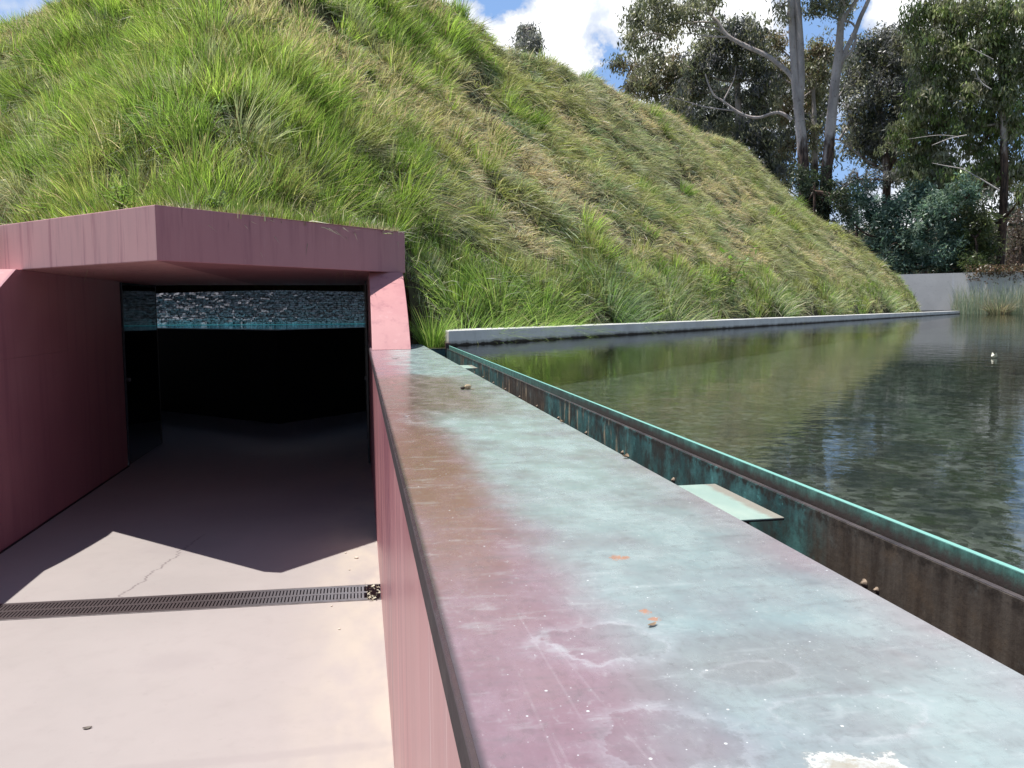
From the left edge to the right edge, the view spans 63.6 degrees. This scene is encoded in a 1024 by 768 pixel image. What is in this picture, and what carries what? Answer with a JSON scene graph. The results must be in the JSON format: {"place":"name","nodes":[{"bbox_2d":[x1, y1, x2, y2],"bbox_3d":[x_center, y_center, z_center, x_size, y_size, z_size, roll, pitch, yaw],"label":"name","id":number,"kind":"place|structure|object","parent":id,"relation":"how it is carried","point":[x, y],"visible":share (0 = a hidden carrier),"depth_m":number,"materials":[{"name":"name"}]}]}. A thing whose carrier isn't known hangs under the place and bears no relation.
{"place":"outdoors","nodes":[
{"label":"outdoors","id":0,"kind":"place"},
{"bbox_2d":[0,411,393,767],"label":"ramp floor","id":1,"kind":"structure","parent":0,"point":[192,503],"depth_m":4.41,"materials":[{"name":"concrete"}]},
{"bbox_2d":[0,351,128,553],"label":"ramp wall","id":2,"kind":"structure","parent":1,"relation":"on","point":[37,482],"depth_m":6.33,"materials":[{"name":"red paint"}]},
{"bbox_2d":[0,584,380,620],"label":"floor drain","id":3,"kind":"object","parent":1,"relation":"in","point":[146,604],"visible":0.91,"depth_m":4.70,"materials":[{"name":"metal"}]},
{"bbox_2d":[365,583,380,600],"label":"leaf litter","id":4,"kind":"object","parent":3,"relation":"on","point":[373,585],"visible":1,"depth_m":4.83,"materials":[{"name":"plant"}]},
{"bbox_2d":[0,205,411,499],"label":"entrance portal","id":5,"kind":"object","parent":1,"relation":"on","point":[52,300],"visible":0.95,"depth_m":6.37,"materials":[{"name":"red paint"}]},
{"bbox_2d":[103,179,142,208],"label":"leafy weed","id":6,"kind":"object","parent":5,"relation":"on","point":[120,200],"visible":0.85,"depth_m":5.76,"materials":[{"name":"green plant"}]},
{"bbox_2d":[120,282,162,464],"bbox_3d":[-4.245,-0.166,9.516,0.039,1.947,1.490,-1,5,-10],"label":"glass door","id":7,"kind":"structure","parent":5,"relation":"attached to","point":[141,366],"depth_m":9.40,"materials":[{"name":"black glass"}]},
{"bbox_2d":[364,281,369,462],"bbox_3d":[-1.706,-0.190,9.621,0.039,1.947,1.700,-1,5,-10],"label":"glass door","id":8,"kind":"structure","parent":5,"relation":"attached to","point":[366,365],"depth_m":8.83,"materials":[{"name":"black glass"}]},
{"bbox_2d":[157,327,365,423],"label":"court wall","id":9,"kind":"structure","parent":1,"relation":"on","point":[278,376],"depth_m":12.79,"materials":[{"name":"black paint"}]},
{"bbox_2d":[147,275,412,339],"bbox_3d":[-4.257,-0.988,16.479,35.200,2.550,17.600,-1,5,-10],"label":"corridor","id":10,"kind":"object","parent":1,"relation":"on","point":[151,286],"depth_m":10.38,"materials":[{"name":"black"}]},
{"bbox_2d":[367,339,1023,767],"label":"ramp wall","id":11,"kind":"structure","parent":1,"relation":"on","point":[539,571],"depth_m":0.79,"materials":[{"name":"pink concrete"}]},
{"bbox_2d":[460,384,470,388],"bbox_3d":[-0.162,0.010,2.993,0.052,0.019,0.021,-1,5,-5],"label":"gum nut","id":12,"kind":"object","parent":11,"relation":"on","point":[467,386],"visible":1,"depth_m":2.99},
{"bbox_2d":[157,323,363,328],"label":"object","id":13,"kind":"structure","parent":0,"point":[337,325],"depth_m":15.55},
{"bbox_2d":[156,290,363,324],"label":"stone dome","id":14,"kind":"structure","parent":13,"relation":"on","point":[277,307],"depth_m":17.69,"materials":[{"name":"stone"}]},
{"bbox_2d":[0,0,921,343],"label":"mound","id":15,"kind":"object","parent":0,"point":[412,288],"visible":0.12,"depth_m":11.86,"materials":[{"name":"green plant"}]},
{"bbox_2d":[204,189,225,208],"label":"leafy weed","id":16,"kind":"object","parent":15,"relation":"on","point":[221,198],"visible":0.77,"depth_m":5.80,"materials":[{"name":"green plant"}]},
{"bbox_2d":[407,295,469,347],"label":"grass tussock","id":17,"kind":"object","parent":15,"relation":"on","point":[436,341],"depth_m":6.90,"materials":[{"name":"green plant"}]},
{"bbox_2d":[404,241,546,344],"bbox_3d":[-0.533,-0.877,7.667,2.009,1.419,1.918,-1,5,-10],"label":"grass tussock","id":18,"kind":"object","parent":15,"relation":"on","point":[447,304],"depth_m":7.49,"materials":[{"name":"green plant"}]},
{"bbox_2d":[429,238,577,339],"bbox_3d":[-0.176,-0.947,8.170,2.046,1.408,2.028,-1,5,-10],"label":"grass tussock","id":19,"kind":"object","parent":15,"relation":"on","point":[505,291],"depth_m":8.11,"materials":[{"name":"green plant"}]},
{"bbox_2d":[476,243,620,338],"bbox_3d":[0.252,-0.986,8.837,1.908,1.344,2.003,3,6,36],"label":"grass tussock","id":20,"kind":"object","parent":15,"relation":"on","point":[558,313],"depth_m":8.71,"materials":[{"name":"green plant"}]},
{"bbox_2d":[540,226,677,333],"bbox_3d":[1.105,-1.298,10.233,2.144,1.655,2.139,-5,7,-44],"label":"grass tussock","id":21,"kind":"object","parent":15,"relation":"on","point":[624,315],"depth_m":10.04,"materials":[{"name":"green plant"}]},
{"bbox_2d":[626,254,721,326],"bbox_3d":[2.128,-1.286,11.575,1.895,1.446,1.840,-1,5,-10],"label":"grass tussock","id":22,"kind":"object","parent":15,"relation":"on","point":[679,299],"depth_m":11.51,"materials":[{"name":"green plant"}]},
{"bbox_2d":[713,245,757,293],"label":"leafy weed","id":23,"kind":"object","parent":15,"relation":"on","point":[730,257],"visible":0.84,"depth_m":13.35,"materials":[{"name":"green plant"}]},
{"bbox_2d":[745,261,812,316],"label":"grass tussock","id":24,"kind":"object","parent":15,"relation":"on","point":[781,296],"depth_m":15.47,"materials":[{"name":"green plant"}]},
{"bbox_2d":[807,267,858,314],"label":"grass tussock","id":25,"kind":"object","parent":15,"relation":"on","point":[836,297],"depth_m":18.68,"materials":[{"name":"green plant"}]},
{"bbox_2d":[867,276,911,313],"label":"grass tussock","id":26,"kind":"object","parent":15,"relation":"on","point":[889,301],"depth_m":24.03,"materials":[{"name":"green plant"}]},
{"bbox_2d":[0,0,1023,230],"label":"sky","id":27,"kind":"structure","parent":0,"point":[583,31],"materials":[{"name":"white"}]},
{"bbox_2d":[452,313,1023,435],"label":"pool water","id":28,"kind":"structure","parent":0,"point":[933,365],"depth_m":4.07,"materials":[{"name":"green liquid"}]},
{"bbox_2d":[949,279,1023,313],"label":"reeds","id":29,"kind":"object","parent":28,"relation":"in","point":[962,307],"visible":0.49,"depth_m":34.39,"materials":[{"name":"green plant"}]},
{"bbox_2d":[977,296,1022,313],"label":"dry reeds","id":30,"kind":"object","parent":28,"relation":"on","point":[1006,309],"visible":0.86,"depth_m":32.86,"materials":[{"name":"beige plant"}]},
{"bbox_2d":[596,398,1023,569],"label":"pool bed","id":31,"kind":"object","parent":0,"point":[963,488],"depth_m":3.89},
{"bbox_2d":[442,311,959,357],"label":"concrete kerb","id":32,"kind":"structure","parent":31,"relation":"on","point":[467,336],"depth_m":9.33,"materials":[{"name":"grey concrete"}]},
{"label":"trench bottom","id":33,"kind":"structure","parent":0,"visible":0},
{"bbox_2d":[429,343,1023,675],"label":"copper weir","id":34,"kind":"object","parent":33,"relation":"on","point":[971,598],"visible":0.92,"depth_m":1.23,"materials":[{"name":"teal metal"}]},
{"label":"ground","id":35,"kind":"structure","parent":0,"visible":0},
{"bbox_2d":[505,21,550,56],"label":"gum tree","id":36,"kind":"object","parent":35,"relation":"on","point":[528,37],"visible":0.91,"depth_m":47.81,"materials":[{"name":"green plant"}]},
{"bbox_2d":[600,38,697,114],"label":"gum tree","id":37,"kind":"object","parent":35,"relation":"on","point":[646,79],"visible":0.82,"depth_m":49.70,"materials":[{"name":"green plant"}]},
{"bbox_2d":[615,0,809,209],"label":"gum tree","id":38,"kind":"object","parent":35,"relation":"on","point":[657,21],"visible":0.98,"depth_m":40.78,"materials":[{"name":"grey plant"}]},
{"bbox_2d":[645,42,784,163],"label":"gum tree","id":39,"kind":"object","parent":35,"relation":"on","point":[712,114],"visible":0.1,"depth_m":56.14,"materials":[{"name":"green plant"}]},
{"bbox_2d":[652,9,796,188],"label":"gum tree","id":40,"kind":"object","parent":35,"relation":"on","point":[710,52],"visible":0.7,"depth_m":47.06,"materials":[{"name":"green plant"}]},
{"bbox_2d":[760,23,849,196],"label":"gum tree","id":41,"kind":"object","parent":35,"relation":"on","point":[818,54],"visible":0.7,"depth_m":47.67,"materials":[{"name":"green plant"}]},
{"bbox_2d":[757,44,869,195],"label":"gum tree","id":42,"kind":"object","parent":35,"relation":"on","point":[784,89],"visible":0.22,"depth_m":54.88,"materials":[{"name":"green plant"}]},
{"bbox_2d":[788,158,861,223],"bbox_3d":[14.855,-7.878,39.423,3.331,5.624,3.618,1,5,18],"label":"shrub","id":43,"kind":"object","parent":35,"relation":"on","point":[827,193],"visible":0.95,"depth_m":39.02,"materials":[{"name":"green plant"}]},
{"bbox_2d":[801,0,869,224],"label":"gum tree","id":44,"kind":"object","parent":35,"relation":"on","point":[840,11],"visible":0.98,"depth_m":40.21,"materials":[{"name":"grey plant"}]},
{"bbox_2d":[833,162,906,241],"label":"shrub","id":45,"kind":"object","parent":35,"relation":"on","point":[885,178],"visible":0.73,"depth_m":42.93,"materials":[{"name":"green plant"}]},
{"bbox_2d":[827,20,920,258],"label":"gum tree","id":46,"kind":"object","parent":35,"relation":"on","point":[870,115],"visible":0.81,"depth_m":44.28,"materials":[{"name":"green plant"}]},
{"bbox_2d":[831,169,992,273],"bbox_3d":[19.092,-7.558,39.805,7.080,5.482,3.527,3,6,33],"label":"shrub","id":47,"kind":"object","parent":35,"relation":"on","point":[897,212],"visible":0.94,"depth_m":39.20,"materials":[{"name":"green plant"}]},
{"bbox_2d":[834,30,1023,273],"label":"gum tree","id":48,"kind":"object","parent":35,"relation":"on","point":[991,189],"visible":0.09,"depth_m":51.15,"materials":[{"name":"green plant"}]},
{"bbox_2d":[837,220,1023,273],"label":"distant woods","id":49,"kind":"object","parent":35,"relation":"on","point":[860,234],"visible":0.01,"depth_m":60.60,"materials":[{"name":"green plant"}]},
{"bbox_2d":[873,0,1023,271],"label":"gum tree","id":50,"kind":"object","parent":35,"relation":"on","point":[957,22],"visible":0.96,"depth_m":39.44,"materials":[{"name":"green plant"}]},
{"bbox_2d":[897,271,1023,311],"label":"retaining wall","id":51,"kind":"structure","parent":35,"relation":"on","point":[933,292],"depth_m":36.98,"materials":[{"name":"concrete"}]},
{"bbox_2d":[964,263,1023,294],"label":"creeper","id":52,"kind":"object","parent":51,"relation":"attached to","point":[1008,269],"visible":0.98,"depth_m":35.82,"materials":[{"name":"brown plant"}]},
{"bbox_2d":[931,197,1007,272],"bbox_3d":[21.686,-6.880,38.874,3.354,4.099,3.585,-1,5,-10],"label":"shrub","id":53,"kind":"object","parent":35,"relation":"on","point":[981,246],"visible":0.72,"depth_m":38.35,"materials":[{"name":"green plant"}]},
{"bbox_2d":[984,208,1023,271],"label":"shrub","id":54,"kind":"object","parent":35,"relation":"on","point":[1018,233],"visible":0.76,"depth_m":42.35,"materials":[{"name":"green plant"}]}
]}

